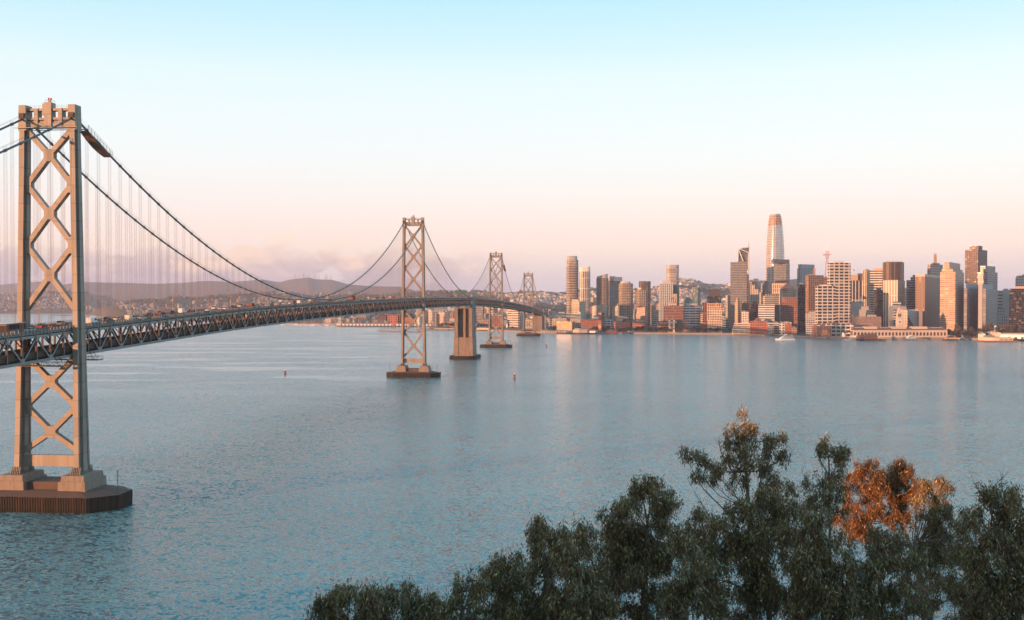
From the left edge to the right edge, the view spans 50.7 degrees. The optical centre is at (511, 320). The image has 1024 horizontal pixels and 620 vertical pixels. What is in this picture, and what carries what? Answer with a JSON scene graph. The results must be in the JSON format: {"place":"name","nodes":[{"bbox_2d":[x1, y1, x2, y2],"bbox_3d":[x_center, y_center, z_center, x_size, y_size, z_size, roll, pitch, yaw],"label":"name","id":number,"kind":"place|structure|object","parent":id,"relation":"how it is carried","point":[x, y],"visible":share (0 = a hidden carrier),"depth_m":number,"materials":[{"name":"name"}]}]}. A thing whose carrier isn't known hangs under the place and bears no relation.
{"place":"outdoors","nodes":[
{"label":"outdoors","id":0,"kind":"place"},
{"bbox_2d":[0,278,977,337],"bbox_3d":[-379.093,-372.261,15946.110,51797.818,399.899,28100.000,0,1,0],"label":"land","id":1,"kind":"structure","parent":0,"point":[300,285],"depth_m":11736.61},
{"bbox_2d":[0,278,729,327],"bbox_3d":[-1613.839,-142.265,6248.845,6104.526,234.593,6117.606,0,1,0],"label":"houses","id":2,"kind":"structure","parent":1,"relation":"on","point":[543,297],"depth_m":6053.23,"materials":[{"name":"paint"}]},
{"bbox_2d":[10,278,764,319],"bbox_3d":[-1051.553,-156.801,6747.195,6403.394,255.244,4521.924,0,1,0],"label":"distant woods","id":3,"kind":"object","parent":1,"relation":"on","point":[141,300],"visible":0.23,"depth_m":6374.16,"materials":[{"name":"green plant"}]},
{"bbox_2d":[378,310,415,322],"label":"ball park","id":4,"kind":"structure","parent":1,"relation":"on","point":[386,316],"depth_m":3674.01,"materials":[{"name":"paint"}]},
{"bbox_2d":[438,312,450,324],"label":"apartment building","id":5,"kind":"structure","parent":1,"relation":"on","point":[445,317],"depth_m":3447.79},
{"bbox_2d":[476,306,483,322],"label":"apartment tower","id":6,"kind":"structure","parent":1,"relation":"on","point":[479,313],"depth_m":3368.35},
{"bbox_2d":[492,315,501,326],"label":"apartment building","id":7,"kind":"structure","parent":1,"relation":"on","point":[496,321],"depth_m":3122.92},
{"bbox_2d":[507,309,519,327],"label":"apartment tower","id":8,"kind":"structure","parent":1,"relation":"on","point":[513,318],"depth_m":3103.30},
{"bbox_2d":[557,321,574,330],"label":"office building","id":9,"kind":"structure","parent":1,"relation":"on","point":[566,325],"depth_m":2699.75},
{"bbox_2d":[566,256,577,312],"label":"apartment tower","id":10,"kind":"structure","parent":1,"relation":"on","point":[572,279],"depth_m":2952.44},
{"bbox_2d":[567,317,580,327],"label":"apartment building","id":11,"kind":"structure","parent":1,"relation":"on","point":[577,321],"depth_m":2735.08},
{"bbox_2d":[567,312,583,318],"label":"office building","id":12,"kind":"structure","parent":1,"relation":"on","point":[577,315],"depth_m":2800.04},
{"bbox_2d":[572,299,585,318],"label":"apartment building","id":13,"kind":"structure","parent":1,"relation":"on","point":[578,306],"depth_m":2809.72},
{"bbox_2d":[579,266,589,318],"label":"apartment tower","id":14,"kind":"structure","parent":1,"relation":"on","point":[584,283],"depth_m":2904.44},
{"bbox_2d":[581,319,597,329],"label":"brick warehouse","id":15,"kind":"structure","parent":1,"relation":"on","point":[588,323],"depth_m":2690.97,"materials":[{"name":"brick"}]},
{"bbox_2d":[594,302,606,325],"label":"apartment building","id":16,"kind":"structure","parent":1,"relation":"on","point":[600,307],"depth_m":2869.39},
{"bbox_2d":[598,311,603,331],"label":"brick tower","id":17,"kind":"structure","parent":1,"relation":"on","point":[600,321],"depth_m":2678.06,"materials":[{"name":"brick"}]},
{"bbox_2d":[596,274,607,317],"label":"apartment tower","id":18,"kind":"structure","parent":1,"relation":"on","point":[602,288],"depth_m":3002.42,"materials":[{"name":"grey glass"}]},
{"bbox_2d":[608,276,621,318],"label":"apartment tower","id":19,"kind":"structure","parent":1,"relation":"on","point":[613,290],"depth_m":3070.42,"materials":[{"name":"grey glass"}]},
{"bbox_2d":[612,303,619,320],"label":"apartment building","id":20,"kind":"structure","parent":1,"relation":"on","point":[615,311],"depth_m":2865.95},
{"bbox_2d":[613,319,629,331],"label":"loft building","id":21,"kind":"structure","parent":1,"relation":"on","point":[624,323],"depth_m":2699.15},
{"bbox_2d":[619,281,632,320],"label":"apartment tower","id":22,"kind":"structure","parent":1,"relation":"on","point":[626,298],"depth_m":2900.88,"materials":[{"name":"beige glass"}]},
{"bbox_2d":[632,321,645,331],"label":"loft building","id":23,"kind":"structure","parent":1,"relation":"on","point":[638,324],"depth_m":2685.90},
{"bbox_2d":[636,305,646,327],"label":"office tower","id":24,"kind":"structure","parent":1,"relation":"on","point":[641,314],"depth_m":2767.87,"materials":[{"name":"concrete"}]},
{"bbox_2d":[636,281,650,327],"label":"apartment tower","id":25,"kind":"structure","parent":1,"relation":"on","point":[643,294],"depth_m":2903.31,"materials":[{"name":"beige glass"}]},
{"bbox_2d":[652,310,658,327],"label":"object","id":26,"kind":"structure","parent":1,"relation":"on","point":[655,316],"depth_m":3131.24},
{"bbox_2d":[659,281,672,320],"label":"apartment tower","id":27,"kind":"structure","parent":1,"relation":"on","point":[665,292],"depth_m":2861.68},
{"bbox_2d":[668,319,675,332],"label":"gateway building","id":28,"kind":"structure","parent":1,"relation":"on","point":[671,322],"depth_m":2636.45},
{"bbox_2d":[657,297,687,332],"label":"office building","id":29,"kind":"structure","parent":1,"relation":"on","point":[673,310],"depth_m":2652.01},
{"bbox_2d":[666,265,678,285],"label":"apartment tower","id":30,"kind":"structure","parent":1,"relation":"on","point":[672,273],"depth_m":3199.28,"materials":[{"name":"white glass"}]},
{"bbox_2d":[323,323,1023,340],"bbox_3d":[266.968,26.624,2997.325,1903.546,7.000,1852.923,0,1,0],"label":"quay","id":31,"kind":"structure","parent":1,"relation":"on","point":[710,334],"depth_m":2587.22,"materials":[{"name":"concrete"}]},
{"bbox_2d":[336,322,430,326],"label":"pier shed","id":32,"kind":"structure","parent":31,"relation":"on","point":[340,324],"depth_m":3460.01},
{"bbox_2d":[750,317,767,333],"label":"brick building","id":33,"kind":"structure","parent":31,"relation":"on","point":[757,325],"depth_m":2536.19,"materials":[{"name":"brick"}]},
{"bbox_2d":[812,324,830,336],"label":"brick building","id":34,"kind":"structure","parent":31,"relation":"on","point":[821,330],"depth_m":2292.47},
{"bbox_2d":[850,307,946,337],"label":"ferry terminal","id":35,"kind":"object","parent":31,"relation":"on","point":[898,330],"visible":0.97,"depth_m":2254.87,"materials":[{"name":"beige stone"}]},
{"bbox_2d":[1000,333,1023,340],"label":"pier shed","id":36,"kind":"structure","parent":31,"relation":"on","point":[1017,336],"depth_m":2135.78,"materials":[{"name":"white paint"}]},
{"bbox_2d":[683,304,699,331],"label":"office building","id":37,"kind":"structure","parent":1,"relation":"on","point":[691,314],"depth_m":2683.12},
{"bbox_2d":[693,287,699,304],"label":"glass tower","id":38,"kind":"structure","parent":1,"relation":"on","point":[696,295],"depth_m":3303.91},
{"bbox_2d":[703,302,706,323],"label":"office building","id":39,"kind":"structure","parent":1,"relation":"on","point":[704,312],"depth_m":2665.18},
{"bbox_2d":[707,290,720,302],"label":"office tower","id":40,"kind":"structure","parent":1,"relation":"on","point":[714,296],"depth_m":2900.31,"materials":[{"name":"brown glass"}]},
{"bbox_2d":[707,303,721,332],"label":"office building","id":41,"kind":"structure","parent":1,"relation":"on","point":[714,315],"depth_m":2642.01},
{"bbox_2d":[722,318,728,330],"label":"office building","id":42,"kind":"structure","parent":1,"relation":"on","point":[725,323],"depth_m":2800.51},
{"bbox_2d":[726,294,729,328],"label":"apartment tower","id":43,"kind":"structure","parent":1,"relation":"on","point":[728,306],"depth_m":2862.47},
{"bbox_2d":[735,297,739,322],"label":"apartment tower","id":44,"kind":"structure","parent":1,"relation":"on","point":[737,311],"depth_m":2587.78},
{"bbox_2d":[730,261,746,328],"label":"glass tower","id":45,"kind":"structure","parent":1,"relation":"on","point":[738,279],"depth_m":2779.48,"materials":[{"name":"glass"}]},
{"bbox_2d":[732,323,749,333],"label":"office building","id":46,"kind":"structure","parent":1,"relation":"on","point":[740,328],"depth_m":2547.40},
{"bbox_2d":[738,245,748,303],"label":"glass tower","id":47,"kind":"structure","parent":1,"relation":"on","point":[743,254],"depth_m":2898.92,"materials":[{"name":"glass"}]},
{"bbox_2d":[748,301,757,322],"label":"office building","id":48,"kind":"structure","parent":1,"relation":"on","point":[753,310],"depth_m":2581.19,"materials":[{"name":"brown glass"}]},
{"bbox_2d":[750,285,758,303],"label":"office tower","id":49,"kind":"structure","parent":1,"relation":"on","point":[754,294],"depth_m":2999.39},
{"bbox_2d":[758,303,774,322],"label":"office building","id":50,"kind":"structure","parent":1,"relation":"on","point":[766,311],"depth_m":2564.74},
{"bbox_2d":[763,294,778,304],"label":"office building","id":51,"kind":"structure","parent":1,"relation":"on","point":[771,298],"depth_m":2703.11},
{"bbox_2d":[767,321,778,333],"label":"office building","id":52,"kind":"structure","parent":1,"relation":"on","point":[775,324],"depth_m":2525.03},
{"bbox_2d":[765,213,783,293],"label":"round top tower","id":53,"kind":"structure","parent":1,"relation":"on","point":[775,245],"depth_m":2868.61,"materials":[{"name":"glass"}]},
{"bbox_2d":[772,280,787,293],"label":"office tower","id":54,"kind":"structure","parent":1,"relation":"on","point":[777,285],"depth_m":2730.65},
{"bbox_2d":[772,259,789,283],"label":"glass tower","id":55,"kind":"structure","parent":1,"relation":"on","point":[781,269],"depth_m":2765.15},
{"bbox_2d":[779,283,796,327],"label":"office tower","id":56,"kind":"structure","parent":1,"relation":"on","point":[787,303],"depth_m":2602.07,"materials":[{"name":"brown metal"}]},
{"bbox_2d":[798,283,805,331],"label":"glass tower","id":57,"kind":"structure","parent":1,"relation":"on","point":[801,303],"depth_m":2662.98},
{"bbox_2d":[797,264,814,302],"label":"office tower","id":58,"kind":"structure","parent":1,"relation":"on","point":[803,270],"depth_m":2957.22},
{"bbox_2d":[806,311,814,334],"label":"office building","id":59,"kind":"structure","parent":1,"relation":"on","point":[810,318],"depth_m":2410.99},
{"bbox_2d":[805,274,823,332],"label":"office tower","id":60,"kind":"structure","parent":1,"relation":"on","point":[813,281],"depth_m":2604.54,"materials":[{"name":"concrete"}]},
{"bbox_2d":[815,285,834,323],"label":"office tower","id":61,"kind":"structure","parent":1,"relation":"on","point":[824,304],"depth_m":2336.95,"materials":[{"name":"concrete"}]},
{"bbox_2d":[817,322,853,336],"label":"office building","id":62,"kind":"structure","parent":1,"relation":"on","point":[837,329],"depth_m":2320.44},
{"bbox_2d":[827,261,850,323],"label":"office tower","id":63,"kind":"structure","parent":1,"relation":"on","point":[838,275],"depth_m":2432.40,"materials":[{"name":"concrete"}]},
{"bbox_2d":[851,273,862,301],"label":"office tower","id":64,"kind":"structure","parent":1,"relation":"on","point":[856,287],"depth_m":2599.82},
{"bbox_2d":[852,315,880,326],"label":"hotel","id":65,"kind":"structure","parent":1,"relation":"on","point":[871,320],"depth_m":2340.64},
{"bbox_2d":[863,269,869,309],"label":"office tower","id":66,"kind":"structure","parent":1,"relation":"on","point":[866,286],"depth_m":2763.23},
{"bbox_2d":[870,268,882,314],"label":"office tower","id":67,"kind":"structure","parent":1,"relation":"on","point":[876,277],"depth_m":2721.62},
{"bbox_2d":[874,288,882,326],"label":"glass tower","id":68,"kind":"structure","parent":1,"relation":"on","point":[878,302],"depth_m":2532.20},
{"bbox_2d":[882,262,903,289],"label":"office tower","id":69,"kind":"structure","parent":1,"relation":"on","point":[893,270],"depth_m":2600.25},
{"bbox_2d":[883,280,904,326],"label":"office tower","id":70,"kind":"structure","parent":1,"relation":"on","point":[893,290],"depth_m":2442.57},
{"bbox_2d":[889,302,905,326],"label":"office tower","id":71,"kind":"structure","parent":1,"relation":"on","point":[893,308],"depth_m":2403.80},
{"bbox_2d":[903,310,907,326],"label":"office building","id":72,"kind":"structure","parent":1,"relation":"on","point":[905,318],"depth_m":2345.22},
{"bbox_2d":[906,275,914,309],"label":"office tower","id":73,"kind":"structure","parent":1,"relation":"on","point":[910,294],"depth_m":2564.20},
{"bbox_2d":[901,310,922,326],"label":"terraced hotel","id":74,"kind":"structure","parent":1,"relation":"on","point":[915,317],"depth_m":2371.98,"materials":[{"name":"concrete"}]},
{"bbox_2d":[915,274,939,326],"bbox_3d":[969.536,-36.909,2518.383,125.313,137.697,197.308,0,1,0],"label":"office tower","id":75,"kind":"structure","parent":1,"relation":"on","point":[927,294],"depth_m":2462.55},
{"bbox_2d":[927,253,942,275],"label":"office tower","id":76,"kind":"structure","parent":1,"relation":"on","point":[935,268],"depth_m":2731.27,"materials":[{"name":"stone"}]},
{"bbox_2d":[940,262,963,335],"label":"office tower","id":77,"kind":"structure","parent":1,"relation":"on","point":[951,294],"depth_m":2346.31,"materials":[{"name":"concrete"}]},
{"bbox_2d":[964,283,977,335],"bbox_3d":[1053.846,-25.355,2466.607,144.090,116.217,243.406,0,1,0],"label":"office tower","id":78,"kind":"structure","parent":1,"relation":"on","point":[970,305],"depth_m":2408.82,"materials":[{"name":"glass"}]},
{"bbox_2d":[965,246,986,288],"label":"office tower","id":79,"kind":"structure","parent":1,"relation":"on","point":[975,258],"depth_m":2910.25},
{"bbox_2d":[978,284,997,329],"bbox_3d":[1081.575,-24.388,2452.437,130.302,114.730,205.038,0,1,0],"label":"office tower","id":80,"kind":"structure","parent":1,"relation":"on","point":[987,303],"depth_m":2381.60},
{"bbox_2d":[978,266,997,289],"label":"office tower","id":81,"kind":"structure","parent":1,"relation":"on","point":[988,275],"depth_m":2511.44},
{"bbox_2d":[998,291,1002,308],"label":"office building","id":82,"kind":"structure","parent":1,"relation":"on","point":[1000,299],"depth_m":2699.36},
{"bbox_2d":[997,309,1008,329],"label":"office building","id":83,"kind":"structure","parent":1,"relation":"on","point":[1002,318],"depth_m":2601.36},
{"bbox_2d":[1002,289,1008,315],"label":"office tower","id":84,"kind":"structure","parent":1,"relation":"on","point":[1006,299],"depth_m":2719.67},
{"bbox_2d":[1009,286,1023,332],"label":"office tower","id":85,"kind":"structure","parent":1,"relation":"on","point":[1016,304],"depth_m":2362.43,"materials":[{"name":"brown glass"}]},
{"bbox_2d":[1015,274,1023,285],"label":"office tower","id":86,"kind":"structure","parent":1,"relation":"on","point":[1019,280],"depth_m":2623.01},
{"bbox_2d":[0,314,1023,619],"bbox_3d":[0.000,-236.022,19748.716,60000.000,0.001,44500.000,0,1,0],"label":"water","id":87,"kind":"structure","parent":0,"point":[250,474],"depth_m":573.04,"materials":[{"name":"teal liquid"}]},
{"bbox_2d":[0,98,549,513],"bbox_3d":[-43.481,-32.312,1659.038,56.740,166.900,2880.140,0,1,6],"label":"suspension bridge","id":88,"kind":"structure","parent":87,"relation":"in","point":[83,487],"depth_m":395.90,"materials":[{"name":"paint"}]},
{"bbox_2d":[0,322,25,332],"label":"bus","id":89,"kind":"object","parent":88,"relation":"on","point":[6,327],"visible":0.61,"depth_m":361.08,"materials":[{"name":"white paint"}]},
{"bbox_2d":[16,357,69,366],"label":"underdeck traveller","id":90,"kind":"object","parent":88,"relation":"hanging from","point":[47,365],"visible":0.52,"depth_m":380.55,"materials":[{"name":"metal"}]},
{"bbox_2d":[81,125,112,156],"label":"maintenance platform","id":91,"kind":"structure","parent":88,"relation":"hanging from","point":[92,142],"depth_m":408.15,"materials":[{"name":"metal"}]},
{"bbox_2d":[856,333,885,340],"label":"pier restaurant","id":92,"kind":"structure","parent":87,"relation":"in","point":[868,336],"depth_m":2152.83},
{"bbox_2d":[975,335,1019,341],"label":"pier hall","id":93,"kind":"structure","parent":87,"relation":"in","point":[989,338],"depth_m":2090.13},
{"bbox_2d":[0,0,1023,293],"label":"sky","id":94,"kind":"structure","parent":0,"point":[296,139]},
{"bbox_2d":[850,298,871,323],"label":"cupola building","id":95,"kind":"structure","parent":0,"point":[859,309],"depth_m":2454.80,"materials":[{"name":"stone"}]},
{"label":"island hillside","id":96,"kind":"structure","parent":0,"visible":0},
{"bbox_2d":[303,577,362,619],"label":"eucalyptus tree","id":97,"kind":"object","parent":96,"relation":"on","point":[328,607],"visible":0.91,"depth_m":54.85,"materials":[{"name":"green plant"}]},
{"bbox_2d":[349,575,401,619],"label":"eucalyptus tree","id":98,"kind":"object","parent":96,"relation":"on","point":[369,604],"visible":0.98,"depth_m":53.12,"materials":[{"name":"green plant"}]},
{"bbox_2d":[383,575,445,619],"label":"eucalyptus tree","id":99,"kind":"object","parent":96,"relation":"on","point":[412,607],"visible":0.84,"depth_m":54.88,"materials":[{"name":"green plant"}]},
{"bbox_2d":[428,564,490,619],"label":"eucalyptus tree","id":100,"kind":"object","parent":96,"relation":"on","point":[449,609],"visible":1,"depth_m":53.40,"materials":[{"name":"green plant"}]},
{"bbox_2d":[473,543,532,619],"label":"eucalyptus tree","id":101,"kind":"object","parent":96,"relation":"on","point":[512,587],"visible":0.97,"depth_m":55.40,"materials":[{"name":"green plant"}]},
{"bbox_2d":[514,512,575,619],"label":"eucalyptus tree","id":102,"kind":"object","parent":96,"relation":"on","point":[539,537],"visible":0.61,"depth_m":57.72,"materials":[{"name":"green plant"}]},
{"bbox_2d":[541,512,623,619],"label":"eucalyptus tree","id":103,"kind":"object","parent":96,"relation":"on","point":[567,606],"visible":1,"depth_m":53.37,"materials":[{"name":"green plant"}]},
{"bbox_2d":[575,523,617,619],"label":"eucalyptus tree","id":104,"kind":"object","parent":96,"relation":"on","point":[588,556],"visible":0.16,"depth_m":68.11,"materials":[{"name":"green plant"}]},
{"bbox_2d":[595,469,693,619],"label":"eucalyptus tree","id":105,"kind":"object","parent":96,"relation":"on","point":[636,554],"visible":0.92,"depth_m":61.87,"materials":[{"name":"green plant"}]},
{"bbox_2d":[648,517,719,619],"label":"eucalyptus tree","id":106,"kind":"object","parent":96,"relation":"on","point":[679,600],"visible":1,"depth_m":55.91,"materials":[{"name":"green plant"}]},
{"bbox_2d":[677,502,730,619],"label":"eucalyptus tree","id":107,"kind":"object","parent":96,"relation":"on","point":[697,519],"visible":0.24,"depth_m":69.37,"materials":[{"name":"green plant"}]},
{"bbox_2d":[675,403,794,619],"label":"eucalyptus tree","id":108,"kind":"object","parent":96,"relation":"on","point":[770,442],"visible":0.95,"depth_m":65.97,"materials":[{"name":"green plant"}]},
{"bbox_2d":[690,478,810,619],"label":"eucalyptus tree","id":109,"kind":"object","parent":96,"relation":"on","point":[753,544],"visible":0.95,"depth_m":59.52,"materials":[{"name":"green plant"}]},
{"bbox_2d":[773,495,827,619],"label":"eucalyptus tree","id":110,"kind":"object","parent":96,"relation":"on","point":[785,612],"visible":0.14,"depth_m":70.96,"materials":[{"name":"green plant"}]},
{"bbox_2d":[800,431,852,618],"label":"eucalyptus tree","id":111,"kind":"object","parent":96,"relation":"on","point":[841,458],"visible":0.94,"depth_m":63.60,"materials":[{"name":"green plant"}]},
{"bbox_2d":[774,500,882,619],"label":"eucalyptus tree","id":112,"kind":"object","parent":96,"relation":"on","point":[813,595],"visible":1,"depth_m":56.83,"materials":[{"name":"green plant"}]},
{"bbox_2d":[840,519,912,619],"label":"eucalyptus tree","id":113,"kind":"object","parent":96,"relation":"on","point":[879,550],"visible":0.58,"depth_m":59.34,"materials":[{"name":"green plant"}]},
{"bbox_2d":[832,454,924,619],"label":"eucalyptus tree","id":114,"kind":"object","parent":96,"relation":"on","point":[889,488],"visible":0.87,"depth_m":91.73,"materials":[{"name":"orange plant"}]},
{"bbox_2d":[875,525,937,619],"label":"eucalyptus tree","id":115,"kind":"object","parent":96,"relation":"on","point":[916,604],"visible":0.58,"depth_m":71.48,"materials":[{"name":"green plant"}]},
{"bbox_2d":[900,471,975,619],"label":"eucalyptus tree","id":116,"kind":"object","parent":96,"relation":"on","point":[935,530],"visible":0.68,"depth_m":87.88,"materials":[{"name":"green plant"}]},
{"bbox_2d":[942,510,990,619],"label":"eucalyptus tree","id":117,"kind":"object","parent":96,"relation":"on","point":[954,556],"visible":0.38,"depth_m":74.92,"materials":[{"name":"green plant"}]},
{"bbox_2d":[952,465,1023,619],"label":"eucalyptus tree","id":118,"kind":"object","parent":96,"relation":"on","point":[1001,592],"visible":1,"depth_m":57.18,"materials":[{"name":"green plant"}]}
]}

